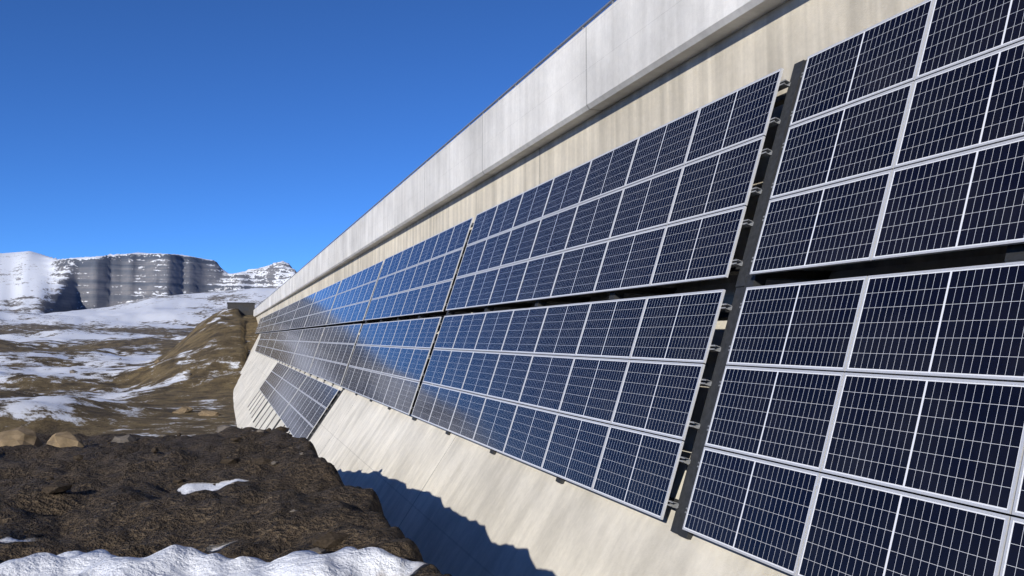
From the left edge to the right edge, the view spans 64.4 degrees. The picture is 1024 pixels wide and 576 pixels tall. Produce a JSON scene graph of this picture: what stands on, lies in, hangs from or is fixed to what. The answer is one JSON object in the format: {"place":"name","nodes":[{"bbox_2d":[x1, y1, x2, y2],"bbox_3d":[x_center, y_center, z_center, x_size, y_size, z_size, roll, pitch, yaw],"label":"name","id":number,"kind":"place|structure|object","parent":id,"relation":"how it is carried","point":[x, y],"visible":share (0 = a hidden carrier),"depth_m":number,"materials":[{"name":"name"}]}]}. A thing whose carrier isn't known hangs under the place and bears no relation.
{"place":"outdoors","nodes":[
{"label":"outdoors","id":0,"kind":"place"},
{"bbox_2d":[0,251,451,575],"bbox_3d":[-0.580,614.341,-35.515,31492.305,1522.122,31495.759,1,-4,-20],"label":"snowy mountain terrain","id":1,"kind":"structure","parent":0,"point":[96,318],"depth_m":13.33,"materials":[{"name":"brown soil"}]},
{"bbox_2d":[0,426,43,446],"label":"boulder","id":2,"kind":"object","parent":1,"relation":"on","point":[21,435],"visible":0.61,"depth_m":13.94,"materials":[{"name":"beige stone"}]},
{"bbox_2d":[47,431,83,447],"bbox_3d":[-7.740,2.668,14.033,0.660,0.281,0.531,9,7,16],"label":"boulder","id":3,"kind":"object","parent":1,"relation":"on","point":[64,439],"visible":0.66,"depth_m":13.97,"materials":[{"name":"beige stone"}]},
{"bbox_2d":[111,434,136,442],"bbox_3d":[-7.471,2.950,15.765,0.448,0.245,0.556,5,-14,13],"label":"boulder","id":4,"kind":"object","parent":1,"relation":"on","point":[124,439],"visible":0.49,"depth_m":15.62,"materials":[{"name":"grey stone"}]},
{"bbox_2d":[172,406,192,413],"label":"boulder","id":5,"kind":"object","parent":1,"relation":"on","point":[184,409],"visible":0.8,"depth_m":90.06,"materials":[{"name":"beige stone"}]},
{"bbox_2d":[0,426,375,553],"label":"mound stones","id":6,"kind":"object","parent":1,"relation":"on","point":[326,540],"visible":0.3,"depth_m":8.55,"materials":[{"name":"stone"}]},
{"bbox_2d":[198,411,219,415],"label":"boulder","id":7,"kind":"object","parent":1,"relation":"on","point":[207,413],"visible":0.92,"depth_m":87.71,"materials":[{"name":"beige stone"}]},
{"bbox_2d":[217,425,234,432],"bbox_3d":[-6.851,3.442,19.697,0.572,0.297,0.751,6,4,-19],"label":"boulder","id":8,"kind":"object","parent":1,"relation":"on","point":[221,428],"visible":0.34,"depth_m":19.48,"materials":[{"name":"grey stone"}]},
{"bbox_2d":[227,302,254,315],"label":"service building","id":9,"kind":"structure","parent":1,"relation":"on","point":[246,308],"depth_m":207.11,"materials":[{"name":"concrete"}]},
{"bbox_2d":[233,0,1023,575],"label":"dam wall","id":10,"kind":"structure","parent":1,"relation":"on","point":[617,74],"depth_m":16.59,"materials":[{"name":"concrete"}]},
{"bbox_2d":[255,317,263,333],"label":"solar panel","id":11,"kind":"object","parent":10,"relation":"on","point":[259,325],"visible":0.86,"depth_m":161.46,"materials":[{"name":"glass"}]},
{"bbox_2d":[255,333,265,352],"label":"solar panel","id":12,"kind":"object","parent":10,"relation":"on","point":[259,344],"visible":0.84,"depth_m":132.21,"materials":[{"name":"glass"}]},
{"bbox_2d":[258,315,267,333],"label":"solar panel","id":13,"kind":"object","parent":10,"relation":"on","point":[262,325],"visible":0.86,"depth_m":147.57,"materials":[{"name":"glass"}]},
{"bbox_2d":[259,332,271,354],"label":"solar panel","id":14,"kind":"object","parent":10,"relation":"on","point":[264,343],"visible":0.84,"depth_m":117.52,"materials":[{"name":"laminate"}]},
{"bbox_2d":[262,313,272,332],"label":"solar panel","id":15,"kind":"object","parent":10,"relation":"on","point":[267,322],"visible":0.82,"depth_m":132.83,"materials":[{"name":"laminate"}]},
{"bbox_2d":[248,362,288,421],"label":"solar panel array","id":16,"kind":"object","parent":10,"relation":"on","point":[269,385],"visible":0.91,"depth_m":73.66,"materials":[{"name":"glass"}]},
{"bbox_2d":[264,331,278,357],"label":"solar panel","id":17,"kind":"object","parent":10,"relation":"on","point":[270,344],"visible":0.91,"depth_m":103.03,"materials":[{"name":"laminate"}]},
{"bbox_2d":[266,309,279,332],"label":"solar panel","id":18,"kind":"object","parent":10,"relation":"on","point":[272,321],"visible":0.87,"depth_m":118.41,"materials":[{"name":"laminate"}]},
{"bbox_2d":[270,331,288,360],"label":"solar panel","id":19,"kind":"object","parent":10,"relation":"on","point":[277,348],"visible":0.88,"depth_m":88.81,"materials":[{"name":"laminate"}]},
{"bbox_2d":[253,367,306,428],"bbox_3d":[-17.190,8.407,60.080,3.140,4.495,15.342,1,-4,-20],"label":"solar panel array","id":20,"kind":"object","parent":10,"relation":"on","point":[282,396],"visible":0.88,"depth_m":59.16,"materials":[{"name":"glass"}]},
{"bbox_2d":[272,305,288,331],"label":"solar panel","id":21,"kind":"object","parent":10,"relation":"attached to","point":[279,319],"visible":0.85,"depth_m":103.79,"materials":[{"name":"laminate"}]},
{"bbox_2d":[278,329,302,366],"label":"solar panel","id":22,"kind":"object","parent":10,"relation":"on","point":[289,347],"visible":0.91,"depth_m":74.20,"materials":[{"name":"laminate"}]},
{"bbox_2d":[280,300,300,331],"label":"solar panel","id":23,"kind":"object","parent":10,"relation":"attached to","point":[289,317],"visible":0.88,"depth_m":89.10,"materials":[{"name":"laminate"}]},
{"bbox_2d":[290,292,315,329],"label":"solar table","id":24,"kind":"object","parent":10,"relation":"attached to","point":[302,313],"visible":0.87,"depth_m":74.90,"materials":[{"name":"laminate"}]},
{"bbox_2d":[290,327,324,372],"bbox_3d":[-14.896,4.615,61.122,2.260,3.266,15.342,1,-4,-20],"label":"solar table","id":25,"kind":"object","parent":10,"relation":"on","point":[311,337],"visible":0.91,"depth_m":59.50,"materials":[{"name":"laminate"}]},
{"bbox_2d":[274,376,342,440],"bbox_3d":[-12.053,7.537,45.695,3.140,4.495,15.342,1,-4,-20],"label":"solar panel array","id":26,"kind":"object","parent":10,"relation":"on","point":[300,409],"visible":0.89,"depth_m":44.04,"materials":[{"name":"laminate"}]},
{"bbox_2d":[304,280,341,328],"bbox_3d":[-14.248,1.469,61.531,1.496,3.264,15.342,1,-4,-20],"label":"solar table","id":27,"kind":"object","parent":10,"relation":"on","point":[321,307],"visible":0.88,"depth_m":60.18,"materials":[{"name":"laminate"}]},
{"bbox_2d":[309,323,365,388],"bbox_3d":[-9.760,3.746,46.751,2.252,3.266,15.342,1,-4,-20],"label":"solar table","id":28,"kind":"object","parent":10,"relation":"on","point":[331,349],"visible":0.89,"depth_m":44.82,"materials":[{"name":"laminate"}]},
{"bbox_2d":[326,260,383,326],"bbox_3d":[-9.114,0.604,47.148,1.500,3.264,15.342,1,-4,-20],"label":"solar table","id":29,"kind":"object","parent":10,"relation":"attached to","point":[351,304],"visible":0.88,"depth_m":45.42,"materials":[{"name":"laminate"}]},
{"bbox_2d":[341,317,441,419],"bbox_3d":[-4.623,2.897,32.343,2.237,3.265,15.342,1,-4,-20],"label":"solar table","id":30,"kind":"object","parent":10,"relation":"on","point":[394,358],"visible":0.94,"depth_m":29.80,"materials":[{"name":"laminate"}]},
{"bbox_2d":[364,217,479,322],"bbox_3d":[-3.975,-0.276,32.766,1.496,3.270,15.342,1,-4,-20],"label":"solar table","id":31,"kind":"object","parent":10,"relation":"attached to","point":[415,280],"visible":0.95,"depth_m":30.43,"materials":[{"name":"laminate"}]},
{"bbox_2d":[257,0,616,306],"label":"railing","id":32,"kind":"object","parent":10,"relation":"on","point":[556,49],"visible":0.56,"depth_m":24.05,"materials":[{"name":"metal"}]},
{"bbox_2d":[411,287,743,533],"bbox_3d":[0.506,2.019,17.989,2.246,3.265,15.342,1,-4,-20],"label":"solar table","id":33,"kind":"object","parent":10,"relation":"on","point":[635,469],"visible":0.98,"depth_m":13.74,"materials":[{"name":"laminate"}]},
{"bbox_2d":[446,60,817,314],"bbox_3d":[1.147,-1.153,18.408,1.506,3.271,15.342,1,-4,-20],"label":"solar table","id":34,"kind":"object","parent":10,"relation":"attached to","point":[664,204],"visible":0.97,"depth_m":14.41,"materials":[{"name":"laminate"}]},
{"bbox_2d":[678,259,1023,575],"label":"solar table","id":35,"kind":"object","parent":10,"relation":"on","point":[959,443],"visible":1,"depth_m":7.83,"materials":[{"name":"laminate"}]},
{"bbox_2d":[744,0,1023,285],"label":"solar table","id":36,"kind":"object","parent":10,"relation":"attached to","point":[904,135],"visible":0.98,"depth_m":8.83,"materials":[{"name":"laminate"}]},
{"bbox_2d":[0,0,615,273],"label":"sky","id":37,"kind":"structure","parent":0,"point":[239,135],"materials":[{"name":"blue"}]}
]}

